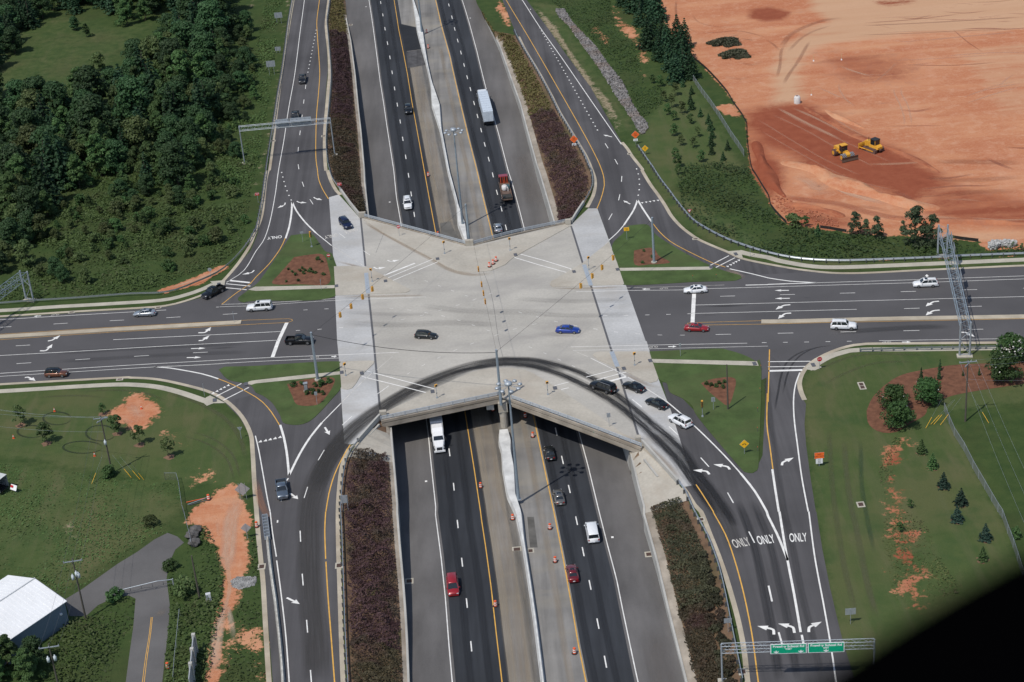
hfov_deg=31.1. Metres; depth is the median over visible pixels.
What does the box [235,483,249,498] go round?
road sign
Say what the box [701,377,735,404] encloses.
mulch bed
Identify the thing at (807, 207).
clay bank
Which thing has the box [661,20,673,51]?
pine tree
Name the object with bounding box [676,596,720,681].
mixed shrubs
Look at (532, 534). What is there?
median patch
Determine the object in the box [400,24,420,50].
fresh asphalt patch
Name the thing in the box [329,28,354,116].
purple shrubs
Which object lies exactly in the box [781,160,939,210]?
clay bank
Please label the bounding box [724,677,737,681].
shrub
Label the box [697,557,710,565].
shrub
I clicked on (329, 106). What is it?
guardrail
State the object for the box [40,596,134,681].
weeds
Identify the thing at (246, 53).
broadleaf tree
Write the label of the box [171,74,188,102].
broadleaf tree
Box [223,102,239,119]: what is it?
broadleaf tree
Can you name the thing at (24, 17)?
pine tree
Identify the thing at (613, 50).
weeds
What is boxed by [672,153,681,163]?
young tree
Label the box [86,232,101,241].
shrub
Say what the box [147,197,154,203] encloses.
broadleaf tree
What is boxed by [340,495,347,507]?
road sign
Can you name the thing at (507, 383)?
mast light
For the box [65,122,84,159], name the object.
pine tree
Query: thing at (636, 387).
car
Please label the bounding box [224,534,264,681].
weeds
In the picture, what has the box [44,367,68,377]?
suv
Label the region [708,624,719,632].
shrub
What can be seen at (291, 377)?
island sidewalk
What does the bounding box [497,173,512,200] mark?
flatbed truck
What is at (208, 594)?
utility box
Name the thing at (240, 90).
broadleaf tree
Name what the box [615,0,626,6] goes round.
pine tree
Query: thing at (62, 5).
pine tree
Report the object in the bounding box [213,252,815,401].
tactile paving
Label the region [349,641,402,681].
purple shrubs
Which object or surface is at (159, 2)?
pine tree
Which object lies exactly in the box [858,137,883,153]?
bulldozer
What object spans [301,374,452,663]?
tyre marks
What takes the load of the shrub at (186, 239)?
on the ground at (922, 80)
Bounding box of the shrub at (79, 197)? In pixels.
[73,193,84,204]
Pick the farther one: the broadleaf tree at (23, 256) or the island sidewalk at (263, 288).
the broadleaf tree at (23, 256)
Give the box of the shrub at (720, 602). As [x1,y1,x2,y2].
[711,598,722,606]
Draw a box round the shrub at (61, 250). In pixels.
[55,245,67,258]
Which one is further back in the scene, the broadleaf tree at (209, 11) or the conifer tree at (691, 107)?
the broadleaf tree at (209, 11)
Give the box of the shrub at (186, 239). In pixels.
[177,234,199,246]
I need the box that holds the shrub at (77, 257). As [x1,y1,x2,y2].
[70,250,87,261]
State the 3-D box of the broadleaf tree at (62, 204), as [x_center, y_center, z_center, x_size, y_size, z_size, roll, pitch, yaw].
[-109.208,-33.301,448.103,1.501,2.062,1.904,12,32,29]
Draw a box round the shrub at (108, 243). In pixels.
[102,237,114,250]
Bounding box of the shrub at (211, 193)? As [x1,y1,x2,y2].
[206,189,217,198]
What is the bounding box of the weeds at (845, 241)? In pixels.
[677,161,1023,257]
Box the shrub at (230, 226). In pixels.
[225,224,235,232]
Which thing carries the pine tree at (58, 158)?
on the ground at (922, 80)
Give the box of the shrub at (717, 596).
[709,592,723,601]
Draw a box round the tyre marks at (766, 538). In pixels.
[757,516,783,599]
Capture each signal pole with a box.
[310,332,320,380]
[465,204,469,238]
[495,349,502,405]
[651,217,656,263]
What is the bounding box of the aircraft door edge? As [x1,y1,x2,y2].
[820,555,1023,681]
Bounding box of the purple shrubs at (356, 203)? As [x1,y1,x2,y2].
[328,113,365,212]
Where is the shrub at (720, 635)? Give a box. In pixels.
[714,631,725,640]
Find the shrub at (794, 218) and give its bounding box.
[785,213,802,226]
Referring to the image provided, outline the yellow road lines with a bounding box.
[1,0,986,681]
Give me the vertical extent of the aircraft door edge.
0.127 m
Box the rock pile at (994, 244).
[987,239,1017,249]
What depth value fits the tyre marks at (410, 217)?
466.61 m
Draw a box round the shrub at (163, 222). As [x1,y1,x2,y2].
[157,217,175,233]
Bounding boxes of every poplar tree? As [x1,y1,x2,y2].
[847,211,862,236]
[861,218,870,235]
[870,215,883,239]
[899,220,907,234]
[900,205,928,246]
[921,213,942,247]
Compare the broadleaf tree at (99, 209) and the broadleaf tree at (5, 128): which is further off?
the broadleaf tree at (5, 128)
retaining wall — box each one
[346,18,368,217]
[390,426,409,681]
[485,20,554,224]
[630,454,687,681]
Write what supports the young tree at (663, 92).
on the ground at (922, 80)
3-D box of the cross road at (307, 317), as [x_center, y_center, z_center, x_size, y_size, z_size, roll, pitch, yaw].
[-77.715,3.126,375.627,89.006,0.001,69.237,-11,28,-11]
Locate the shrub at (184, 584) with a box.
[171,574,195,597]
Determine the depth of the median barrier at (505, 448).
323.63 m
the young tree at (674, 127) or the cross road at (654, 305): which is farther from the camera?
the young tree at (674, 127)
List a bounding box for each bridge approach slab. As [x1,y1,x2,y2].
[329,195,378,443]
[571,208,691,486]
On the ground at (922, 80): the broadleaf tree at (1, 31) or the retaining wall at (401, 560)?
the broadleaf tree at (1, 31)
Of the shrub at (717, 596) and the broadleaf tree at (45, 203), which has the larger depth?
the broadleaf tree at (45, 203)
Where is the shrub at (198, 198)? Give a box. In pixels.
[193,195,201,205]
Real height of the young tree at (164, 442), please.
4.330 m
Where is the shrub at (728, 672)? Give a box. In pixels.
[718,668,733,677]
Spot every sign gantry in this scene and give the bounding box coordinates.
[0,270,34,302]
[238,116,337,164]
[718,638,874,681]
[936,224,972,357]
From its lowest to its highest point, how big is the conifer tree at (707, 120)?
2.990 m
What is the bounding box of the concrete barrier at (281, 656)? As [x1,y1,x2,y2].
[266,536,284,681]
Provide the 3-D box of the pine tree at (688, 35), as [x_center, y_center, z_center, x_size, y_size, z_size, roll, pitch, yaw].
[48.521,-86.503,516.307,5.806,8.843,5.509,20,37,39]
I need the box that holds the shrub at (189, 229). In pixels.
[184,225,196,235]
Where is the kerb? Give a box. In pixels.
[0,0,1023,681]
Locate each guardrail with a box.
[0,0,291,303]
[326,0,341,188]
[338,438,358,681]
[513,29,592,200]
[636,144,1023,263]
[676,480,742,681]
[860,345,999,351]
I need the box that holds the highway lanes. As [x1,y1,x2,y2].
[371,0,634,681]
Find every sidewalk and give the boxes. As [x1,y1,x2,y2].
[0,250,1023,405]
[248,285,334,290]
[248,371,339,384]
[619,267,711,270]
[652,359,758,365]
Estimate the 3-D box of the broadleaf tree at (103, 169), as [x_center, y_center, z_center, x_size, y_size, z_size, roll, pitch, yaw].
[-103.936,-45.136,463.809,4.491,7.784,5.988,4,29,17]
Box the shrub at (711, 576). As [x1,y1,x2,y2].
[707,574,716,580]
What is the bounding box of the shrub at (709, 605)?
[702,602,713,611]
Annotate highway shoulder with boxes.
[345,0,683,681]
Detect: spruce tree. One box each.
[937,472,950,490]
[950,505,964,524]
[953,488,968,507]
[977,523,993,543]
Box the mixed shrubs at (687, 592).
[650,497,714,608]
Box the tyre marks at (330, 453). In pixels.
[314,358,553,481]
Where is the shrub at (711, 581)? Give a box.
[706,579,714,587]
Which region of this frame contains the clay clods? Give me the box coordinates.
[768,192,838,226]
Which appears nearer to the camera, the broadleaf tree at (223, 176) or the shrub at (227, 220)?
the shrub at (227, 220)
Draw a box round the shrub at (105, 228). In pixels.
[97,221,111,233]
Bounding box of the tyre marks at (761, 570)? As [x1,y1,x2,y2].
[740,512,779,662]
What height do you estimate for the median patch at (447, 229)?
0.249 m
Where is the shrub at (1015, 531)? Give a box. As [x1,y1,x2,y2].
[1009,525,1020,540]
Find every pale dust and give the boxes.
[211,621,220,656]
[222,507,236,560]
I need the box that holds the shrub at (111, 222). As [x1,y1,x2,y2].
[108,218,116,228]
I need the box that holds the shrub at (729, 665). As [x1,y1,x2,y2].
[723,662,736,669]
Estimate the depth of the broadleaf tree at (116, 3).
582.19 m
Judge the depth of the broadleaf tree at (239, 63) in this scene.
519.85 m
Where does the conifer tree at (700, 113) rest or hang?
on the ground at (922, 80)
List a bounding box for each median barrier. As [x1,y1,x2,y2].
[412,0,467,243]
[498,429,544,681]
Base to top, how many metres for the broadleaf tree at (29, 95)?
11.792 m
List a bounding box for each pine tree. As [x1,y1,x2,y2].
[0,47,8,59]
[2,18,16,43]
[4,8,23,41]
[15,0,22,21]
[19,0,39,29]
[22,0,41,24]
[29,149,66,208]
[34,90,52,121]
[39,132,71,189]
[48,135,79,190]
[49,110,57,133]
[56,0,69,9]
[65,0,84,14]
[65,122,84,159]
[92,0,108,8]
[102,0,116,14]
[110,64,123,109]
[112,96,127,126]
[117,127,130,158]
[131,103,155,142]
[132,44,149,73]
[137,100,153,136]
[138,151,158,184]
[142,58,160,99]
[148,0,161,11]
[162,84,184,138]
[165,0,178,11]
[169,8,188,43]
[185,0,208,30]
[190,34,198,61]
[190,75,220,128]
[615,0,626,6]
[622,0,643,14]
[631,0,649,27]
[636,16,659,51]
[641,7,659,35]
[643,0,665,13]
[647,0,668,23]
[650,31,665,62]
[656,15,667,42]
[660,40,680,72]
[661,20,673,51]
[665,50,685,84]
[666,14,691,49]
[672,25,693,62]
[676,44,686,74]
[681,18,694,47]
[681,49,702,79]
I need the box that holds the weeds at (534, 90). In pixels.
[482,11,552,114]
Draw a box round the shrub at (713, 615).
[703,613,715,620]
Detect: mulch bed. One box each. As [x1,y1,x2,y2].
[272,254,330,284]
[287,377,334,405]
[634,248,669,265]
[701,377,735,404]
[867,362,1023,432]
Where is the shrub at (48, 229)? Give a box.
[45,227,52,235]
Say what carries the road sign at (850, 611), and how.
on the ground at (922, 80)
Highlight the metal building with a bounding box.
[0,575,68,666]
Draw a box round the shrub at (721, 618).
[715,615,724,623]
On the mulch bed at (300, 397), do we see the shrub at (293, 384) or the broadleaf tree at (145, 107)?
the shrub at (293, 384)
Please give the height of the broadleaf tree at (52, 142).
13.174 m
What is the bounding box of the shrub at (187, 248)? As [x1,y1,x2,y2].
[181,245,194,255]
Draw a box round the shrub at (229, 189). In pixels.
[223,185,239,198]
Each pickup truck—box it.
[201,284,225,298]
[275,478,288,499]
[285,333,313,345]
[291,110,299,117]
[298,74,306,83]
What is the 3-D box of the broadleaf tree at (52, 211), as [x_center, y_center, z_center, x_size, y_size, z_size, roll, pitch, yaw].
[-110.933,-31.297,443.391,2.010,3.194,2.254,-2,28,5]
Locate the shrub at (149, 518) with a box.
[141,514,157,527]
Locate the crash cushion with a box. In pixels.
[262,514,269,539]
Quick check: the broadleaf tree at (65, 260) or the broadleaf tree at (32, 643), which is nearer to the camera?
the broadleaf tree at (32, 643)
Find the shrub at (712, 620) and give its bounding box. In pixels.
[707,617,718,626]
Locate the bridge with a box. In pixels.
[334,188,678,482]
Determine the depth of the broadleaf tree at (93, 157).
461.26 m
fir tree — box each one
[915,439,927,455]
[926,453,938,470]
[977,546,987,563]
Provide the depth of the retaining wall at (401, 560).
308.35 m
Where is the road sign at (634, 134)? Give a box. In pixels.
[631,131,638,141]
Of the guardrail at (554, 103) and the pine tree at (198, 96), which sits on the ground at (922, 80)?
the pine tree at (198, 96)
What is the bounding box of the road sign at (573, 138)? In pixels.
[570,135,577,145]
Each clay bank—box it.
[751,141,785,197]
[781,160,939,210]
[784,202,845,217]
[803,106,939,172]
[825,110,865,128]
[888,217,1023,224]
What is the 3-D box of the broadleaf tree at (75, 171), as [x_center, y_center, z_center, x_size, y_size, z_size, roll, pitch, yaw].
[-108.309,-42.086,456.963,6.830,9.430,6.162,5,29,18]
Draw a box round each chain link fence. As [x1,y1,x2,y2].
[164,474,191,546]
[173,611,179,679]
[693,75,743,149]
[944,403,1019,557]
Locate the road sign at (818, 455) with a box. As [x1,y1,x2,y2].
[813,452,824,463]
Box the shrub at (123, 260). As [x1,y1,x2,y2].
[119,257,127,263]
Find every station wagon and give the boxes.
[414,329,437,339]
[912,277,937,287]
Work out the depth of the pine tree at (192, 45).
525.88 m
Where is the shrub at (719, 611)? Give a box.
[714,608,724,615]
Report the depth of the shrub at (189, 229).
426.89 m
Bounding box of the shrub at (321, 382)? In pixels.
[318,379,324,386]
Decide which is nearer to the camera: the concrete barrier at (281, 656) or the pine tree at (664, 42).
the concrete barrier at (281, 656)
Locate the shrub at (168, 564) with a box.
[161,557,178,571]
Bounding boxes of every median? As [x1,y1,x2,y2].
[0,314,1023,338]
[398,0,587,681]
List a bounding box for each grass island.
[219,361,340,424]
[238,233,335,302]
[612,224,740,284]
[649,349,760,472]
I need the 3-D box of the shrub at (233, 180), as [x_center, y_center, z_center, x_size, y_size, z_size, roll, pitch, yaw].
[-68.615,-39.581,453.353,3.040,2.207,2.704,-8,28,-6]
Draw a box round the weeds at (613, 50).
[552,0,662,116]
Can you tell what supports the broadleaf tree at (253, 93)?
on the ground at (922, 80)
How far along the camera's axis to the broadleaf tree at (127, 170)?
463.65 m
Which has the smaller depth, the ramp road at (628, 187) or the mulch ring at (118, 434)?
the mulch ring at (118, 434)
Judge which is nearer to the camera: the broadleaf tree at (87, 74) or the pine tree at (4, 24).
the broadleaf tree at (87, 74)
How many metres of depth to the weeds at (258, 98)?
493.15 m
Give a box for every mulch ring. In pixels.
[15,423,25,427]
[41,441,51,445]
[112,431,122,435]
[134,442,144,447]
[164,454,173,459]
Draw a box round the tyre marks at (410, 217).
[381,21,471,666]
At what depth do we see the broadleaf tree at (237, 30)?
552.48 m
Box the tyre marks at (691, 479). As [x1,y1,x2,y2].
[469,363,711,505]
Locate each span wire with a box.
[312,334,494,352]
[314,207,463,331]
[501,219,651,347]
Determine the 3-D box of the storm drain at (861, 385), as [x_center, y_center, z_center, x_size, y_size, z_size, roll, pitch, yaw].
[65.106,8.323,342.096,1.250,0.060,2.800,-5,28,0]
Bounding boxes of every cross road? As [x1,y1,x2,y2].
[0,297,339,401]
[627,243,1023,380]
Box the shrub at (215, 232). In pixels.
[207,226,222,241]
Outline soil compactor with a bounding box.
[831,143,857,162]
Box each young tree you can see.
[11,404,25,425]
[35,422,53,442]
[98,403,105,412]
[107,414,121,433]
[129,424,144,444]
[159,437,174,454]
[655,75,663,85]
[660,90,666,101]
[663,103,671,111]
[668,93,675,104]
[669,123,678,135]
[670,110,677,118]
[671,147,679,156]
[672,82,678,91]
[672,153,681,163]
[674,164,681,174]
[677,101,685,111]
[677,134,684,142]
[686,113,692,123]
[689,136,697,146]
[693,126,700,134]
[696,150,705,161]
[802,215,809,226]
[896,521,903,530]
[907,499,913,505]
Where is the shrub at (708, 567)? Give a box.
[702,565,711,573]
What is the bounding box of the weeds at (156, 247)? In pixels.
[0,153,254,300]
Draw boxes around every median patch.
[440,222,457,239]
[527,517,536,546]
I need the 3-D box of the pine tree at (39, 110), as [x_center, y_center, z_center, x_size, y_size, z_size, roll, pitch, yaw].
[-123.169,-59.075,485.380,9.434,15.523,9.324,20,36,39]
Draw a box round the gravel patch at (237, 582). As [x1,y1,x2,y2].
[230,576,256,589]
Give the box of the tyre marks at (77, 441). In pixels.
[63,441,95,452]
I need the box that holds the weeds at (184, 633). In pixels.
[164,527,223,681]
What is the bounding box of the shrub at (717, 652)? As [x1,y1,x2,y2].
[712,649,724,657]
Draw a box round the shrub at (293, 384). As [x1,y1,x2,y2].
[289,380,296,386]
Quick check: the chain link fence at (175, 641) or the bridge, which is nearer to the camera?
the chain link fence at (175, 641)
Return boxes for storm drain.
[257,563,265,569]
[335,562,342,568]
[405,578,413,583]
[512,546,521,550]
[527,548,533,552]
[644,551,651,556]
[739,668,747,675]
[856,501,865,507]
[857,382,866,389]
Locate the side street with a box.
[65,533,183,681]
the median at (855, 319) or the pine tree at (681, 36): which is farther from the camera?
the pine tree at (681, 36)
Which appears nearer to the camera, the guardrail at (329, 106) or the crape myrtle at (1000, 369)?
the crape myrtle at (1000, 369)
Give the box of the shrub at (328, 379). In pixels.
[325,377,332,382]
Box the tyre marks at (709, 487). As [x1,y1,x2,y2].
[498,358,731,518]
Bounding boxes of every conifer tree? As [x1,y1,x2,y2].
[680,78,685,87]
[687,98,695,110]
[689,85,693,94]
[697,108,702,117]
[705,113,710,124]
[707,119,713,131]
[707,134,714,146]
[708,128,715,138]
[708,144,714,154]
[720,151,725,160]
[724,141,730,150]
[814,223,821,236]
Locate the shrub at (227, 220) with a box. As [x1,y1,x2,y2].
[224,217,232,224]
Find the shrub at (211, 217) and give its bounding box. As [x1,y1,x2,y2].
[206,215,217,224]
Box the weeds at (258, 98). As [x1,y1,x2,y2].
[205,0,282,190]
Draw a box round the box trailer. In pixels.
[0,473,8,492]
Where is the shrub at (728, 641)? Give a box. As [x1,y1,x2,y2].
[718,638,731,648]
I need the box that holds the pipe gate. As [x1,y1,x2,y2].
[112,578,173,595]
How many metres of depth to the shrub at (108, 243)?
423.81 m
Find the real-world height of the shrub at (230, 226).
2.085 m
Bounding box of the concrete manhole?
[794,95,799,103]
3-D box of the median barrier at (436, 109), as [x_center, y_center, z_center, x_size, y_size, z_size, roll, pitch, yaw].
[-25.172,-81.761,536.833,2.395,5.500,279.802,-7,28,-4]
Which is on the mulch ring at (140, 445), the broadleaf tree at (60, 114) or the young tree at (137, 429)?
the young tree at (137, 429)
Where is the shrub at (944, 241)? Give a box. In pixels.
[940,235,957,245]
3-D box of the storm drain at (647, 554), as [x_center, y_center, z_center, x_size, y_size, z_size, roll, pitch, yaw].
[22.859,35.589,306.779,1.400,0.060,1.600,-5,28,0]
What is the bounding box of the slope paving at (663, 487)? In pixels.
[349,201,685,512]
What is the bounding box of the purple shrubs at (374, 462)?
[344,448,401,651]
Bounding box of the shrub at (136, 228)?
[130,225,140,232]
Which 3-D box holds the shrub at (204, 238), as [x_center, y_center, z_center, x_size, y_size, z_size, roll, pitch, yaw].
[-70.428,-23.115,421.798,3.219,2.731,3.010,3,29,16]
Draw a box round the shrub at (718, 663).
[716,661,727,667]
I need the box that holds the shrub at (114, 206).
[107,200,124,213]
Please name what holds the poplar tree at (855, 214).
on the ground at (922, 80)
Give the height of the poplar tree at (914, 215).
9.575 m
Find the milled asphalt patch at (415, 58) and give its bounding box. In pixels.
[406,50,425,67]
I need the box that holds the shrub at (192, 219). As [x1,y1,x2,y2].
[185,215,203,229]
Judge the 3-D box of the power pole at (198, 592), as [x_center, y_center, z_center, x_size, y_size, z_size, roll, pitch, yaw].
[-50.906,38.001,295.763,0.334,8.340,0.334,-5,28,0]
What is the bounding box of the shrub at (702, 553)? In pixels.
[698,549,706,556]
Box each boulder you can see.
[185,530,198,538]
[188,538,199,546]
[189,525,201,532]
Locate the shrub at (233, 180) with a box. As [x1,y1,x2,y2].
[228,177,239,185]
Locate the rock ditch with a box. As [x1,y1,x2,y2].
[555,8,648,133]
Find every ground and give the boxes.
[0,0,1023,681]
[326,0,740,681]
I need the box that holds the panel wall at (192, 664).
[188,633,197,681]
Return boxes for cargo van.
[584,521,599,543]
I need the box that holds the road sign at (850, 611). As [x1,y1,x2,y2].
[845,608,855,623]
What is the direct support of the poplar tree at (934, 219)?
on the ground at (922, 80)
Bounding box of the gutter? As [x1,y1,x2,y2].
[344,14,696,681]
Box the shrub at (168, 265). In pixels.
[163,263,176,271]
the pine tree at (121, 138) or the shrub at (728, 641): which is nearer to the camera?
the shrub at (728, 641)
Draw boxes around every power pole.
[39,643,58,681]
[63,558,86,617]
[93,415,110,464]
[191,555,200,598]
[726,364,728,408]
[959,359,976,421]
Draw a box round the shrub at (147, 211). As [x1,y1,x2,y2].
[141,206,155,218]
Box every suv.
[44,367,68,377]
[246,299,272,311]
[338,215,351,228]
[403,195,411,208]
[404,103,411,113]
[589,379,616,393]
[668,413,692,428]
[831,318,856,330]
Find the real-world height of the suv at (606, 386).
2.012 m
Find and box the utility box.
[205,592,211,601]
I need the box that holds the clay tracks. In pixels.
[839,190,873,200]
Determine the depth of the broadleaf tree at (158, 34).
530.84 m
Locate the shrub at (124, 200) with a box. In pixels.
[118,196,129,206]
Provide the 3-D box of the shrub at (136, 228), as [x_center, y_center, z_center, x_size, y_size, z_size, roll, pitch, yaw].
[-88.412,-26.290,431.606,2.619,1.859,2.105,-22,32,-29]
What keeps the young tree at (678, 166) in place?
on the ground at (922, 80)
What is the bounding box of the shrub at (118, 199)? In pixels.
[109,195,128,205]
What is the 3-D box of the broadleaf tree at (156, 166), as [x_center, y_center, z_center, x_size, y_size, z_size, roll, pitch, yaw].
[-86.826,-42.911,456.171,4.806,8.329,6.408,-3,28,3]
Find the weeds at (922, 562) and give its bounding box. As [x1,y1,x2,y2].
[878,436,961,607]
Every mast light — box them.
[418,0,422,31]
[443,127,463,223]
[495,379,521,500]
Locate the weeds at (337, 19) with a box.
[328,0,348,33]
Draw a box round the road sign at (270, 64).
[266,61,274,74]
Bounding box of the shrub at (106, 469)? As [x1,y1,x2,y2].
[100,464,115,479]
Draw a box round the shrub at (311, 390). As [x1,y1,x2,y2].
[309,388,315,394]
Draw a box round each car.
[133,308,156,317]
[494,223,502,232]
[543,445,555,460]
[552,489,564,505]
[555,324,579,333]
[565,564,578,582]
[622,381,646,392]
[645,397,669,409]
[684,284,706,293]
[684,322,708,332]
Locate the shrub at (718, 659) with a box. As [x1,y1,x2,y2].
[714,656,724,662]
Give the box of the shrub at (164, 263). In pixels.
[160,258,176,267]
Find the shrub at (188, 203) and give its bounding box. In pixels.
[181,198,197,211]
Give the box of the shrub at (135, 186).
[132,181,143,192]
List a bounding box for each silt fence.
[693,56,786,223]
[820,225,846,232]
[954,235,977,241]
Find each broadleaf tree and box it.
[0,0,18,24]
[0,4,19,26]
[0,23,5,49]
[0,43,6,65]
[0,73,4,93]
[0,78,23,111]
[0,104,10,133]
[0,117,8,142]
[0,134,6,141]
[0,143,37,195]
[0,169,5,195]
[0,171,23,207]
[0,201,9,218]
[0,217,28,250]
[0,240,13,258]
[0,250,8,272]
[0,634,17,673]
[0,656,11,680]
[1,26,25,53]
[3,106,47,149]
[4,153,39,194]
[4,173,28,201]
[4,203,23,221]
[5,115,15,131]
[9,122,37,165]
[10,185,40,216]
[11,647,45,681]
[13,239,35,264]
[15,87,53,112]
[16,210,42,239]
[17,74,48,100]
[17,219,38,241]
[18,118,49,148]
[18,634,46,667]
[27,0,53,17]
[28,125,75,170]
[28,134,72,172]
[31,213,50,238]
[33,264,45,276]
[38,80,71,113]
[38,190,57,216]
[46,107,57,117]
[47,256,63,276]
[48,0,58,10]
[48,205,56,216]
[49,228,60,237]
[51,117,74,138]
[53,220,60,229]
[54,133,67,143]
[55,105,73,131]
[55,264,69,281]
[60,200,66,207]
[62,257,69,264]
[64,139,84,165]
[64,153,94,188]
[65,90,102,128]
[65,247,73,256]
[66,66,104,102]
[66,219,73,227]
[68,16,80,27]
[68,208,74,215]
[69,89,85,107]
[71,65,109,101]
[73,93,120,136]
[73,211,81,220]
[75,134,89,161]
[76,206,82,213]
[77,267,91,282]
[81,23,93,35]
[81,225,88,233]
[83,117,111,172]
[84,195,94,206]
[85,133,118,176]
[88,51,105,68]
[90,242,96,251]
[91,148,107,178]
[95,206,102,212]
[98,67,121,98]
[103,118,117,138]
[103,138,128,172]
[105,250,112,259]
[106,229,115,239]
[108,80,131,107]
[108,185,119,200]
[111,74,150,117]
[112,0,124,15]
[113,0,131,25]
[113,178,128,195]
[113,218,122,231]
[114,209,123,218]
[118,170,124,178]
[119,0,134,17]
[119,59,137,75]
[119,234,124,242]
[120,38,146,59]
[120,115,156,153]
[121,174,132,190]
[123,162,132,173]
[123,241,129,249]
[126,146,141,172]
[127,65,140,77]
[127,188,138,199]
[128,202,138,210]
[130,57,151,74]
[130,195,139,205]
[134,161,142,176]
[135,0,153,20]
[135,0,158,10]
[135,73,153,105]
[137,140,158,173]
[137,173,153,192]
[138,35,161,68]
[138,105,149,118]
[138,211,147,222]
[141,185,149,194]
[146,110,165,139]
[147,99,162,121]
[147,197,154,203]
[149,31,165,57]
[150,59,160,73]
[150,79,163,110]
[150,221,157,236]
[152,12,173,34]
[152,69,163,81]
[152,151,170,186]
[153,37,189,73]
[153,131,176,153]
[155,227,163,236]
[156,80,191,117]
[156,140,195,184]
[157,113,182,141]
[159,55,174,81]
[162,31,175,38]
[162,190,177,204]
[162,203,173,215]
[163,178,174,190]
[163,183,171,190]
[164,66,187,95]
[166,49,195,93]
[167,17,176,31]
[169,34,186,49]
[170,19,197,51]
[170,185,186,202]
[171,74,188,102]
[172,0,203,21]
[174,116,203,143]
[175,48,192,72]
[180,134,205,166]
[182,104,202,121]
[183,174,197,190]
[185,82,197,101]
[185,188,199,200]
[186,23,206,44]
[187,30,220,62]
[190,52,214,80]
[190,77,228,117]
[193,0,229,33]
[193,109,219,141]
[194,113,217,141]
[196,60,223,82]
[196,137,212,159]
[203,161,217,174]
[205,158,216,172]
[205,184,211,190]
[206,171,218,185]
[208,0,239,28]
[210,80,223,101]
[212,38,232,73]
[212,53,233,74]
[212,138,225,152]
[213,26,234,44]
[216,124,223,130]
[217,100,228,117]
[219,37,229,53]
[219,73,236,93]
[219,171,226,182]
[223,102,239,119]
[223,129,233,139]
[224,139,230,147]
[228,58,248,76]
[228,141,241,156]
[229,48,244,59]
[229,104,239,117]
[231,70,249,89]
[231,96,240,105]
[231,117,236,128]
[232,24,244,37]
[234,45,258,69]
[235,37,248,47]
[237,10,253,27]
[237,95,249,109]
[238,88,244,95]
[241,25,252,38]
[241,111,249,120]
[244,70,254,85]
[248,85,260,99]
[249,63,255,71]
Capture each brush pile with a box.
[705,35,748,47]
[717,48,751,59]
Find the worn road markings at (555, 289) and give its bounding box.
[51,246,890,402]
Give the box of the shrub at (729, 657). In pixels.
[724,654,734,663]
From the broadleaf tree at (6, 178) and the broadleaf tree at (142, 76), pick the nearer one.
the broadleaf tree at (6, 178)
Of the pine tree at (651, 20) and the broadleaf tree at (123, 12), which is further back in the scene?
the broadleaf tree at (123, 12)
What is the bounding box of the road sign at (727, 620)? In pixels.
[724,618,731,622]
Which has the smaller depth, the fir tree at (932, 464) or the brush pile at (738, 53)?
the fir tree at (932, 464)
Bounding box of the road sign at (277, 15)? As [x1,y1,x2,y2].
[274,12,281,22]
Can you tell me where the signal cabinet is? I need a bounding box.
[303,381,308,390]
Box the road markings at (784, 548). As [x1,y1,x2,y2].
[0,0,1023,681]
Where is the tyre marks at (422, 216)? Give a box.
[390,18,490,665]
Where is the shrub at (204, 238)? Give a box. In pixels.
[198,235,211,245]
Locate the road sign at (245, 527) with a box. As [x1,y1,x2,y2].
[241,524,250,538]
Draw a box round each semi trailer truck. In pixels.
[430,415,445,452]
[475,89,493,123]
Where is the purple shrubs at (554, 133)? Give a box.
[529,108,588,221]
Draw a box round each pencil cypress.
[918,367,922,379]
[937,366,940,378]
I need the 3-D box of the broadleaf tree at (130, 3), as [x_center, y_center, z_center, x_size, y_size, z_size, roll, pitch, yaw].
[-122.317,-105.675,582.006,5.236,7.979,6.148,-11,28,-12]
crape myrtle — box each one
[875,383,910,407]
[879,400,916,428]
[911,376,942,404]
[984,351,1023,382]
[989,331,1023,361]
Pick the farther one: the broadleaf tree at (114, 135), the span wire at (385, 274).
the broadleaf tree at (114, 135)
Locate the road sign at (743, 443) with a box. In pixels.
[739,440,748,453]
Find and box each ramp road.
[209,0,337,304]
[226,392,349,681]
[503,0,808,287]
[662,352,848,681]
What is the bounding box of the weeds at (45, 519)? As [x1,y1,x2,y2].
[0,463,180,595]
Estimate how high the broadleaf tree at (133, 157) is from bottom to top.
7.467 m
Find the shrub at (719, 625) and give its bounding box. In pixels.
[716,622,722,630]
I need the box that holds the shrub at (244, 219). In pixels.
[240,214,249,224]
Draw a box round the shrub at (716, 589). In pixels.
[711,586,719,594]
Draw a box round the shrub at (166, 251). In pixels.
[162,246,174,257]
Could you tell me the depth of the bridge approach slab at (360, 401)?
379.03 m
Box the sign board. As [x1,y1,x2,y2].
[10,484,16,490]
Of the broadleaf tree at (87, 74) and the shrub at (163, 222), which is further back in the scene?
the broadleaf tree at (87, 74)
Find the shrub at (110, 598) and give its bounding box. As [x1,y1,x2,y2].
[105,586,124,602]
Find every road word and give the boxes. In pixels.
[732,537,749,547]
[757,534,773,543]
[789,533,805,541]
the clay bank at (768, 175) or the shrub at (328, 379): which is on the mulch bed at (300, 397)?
the shrub at (328, 379)
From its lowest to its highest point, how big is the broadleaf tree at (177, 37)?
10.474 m
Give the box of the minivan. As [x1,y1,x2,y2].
[446,572,459,596]

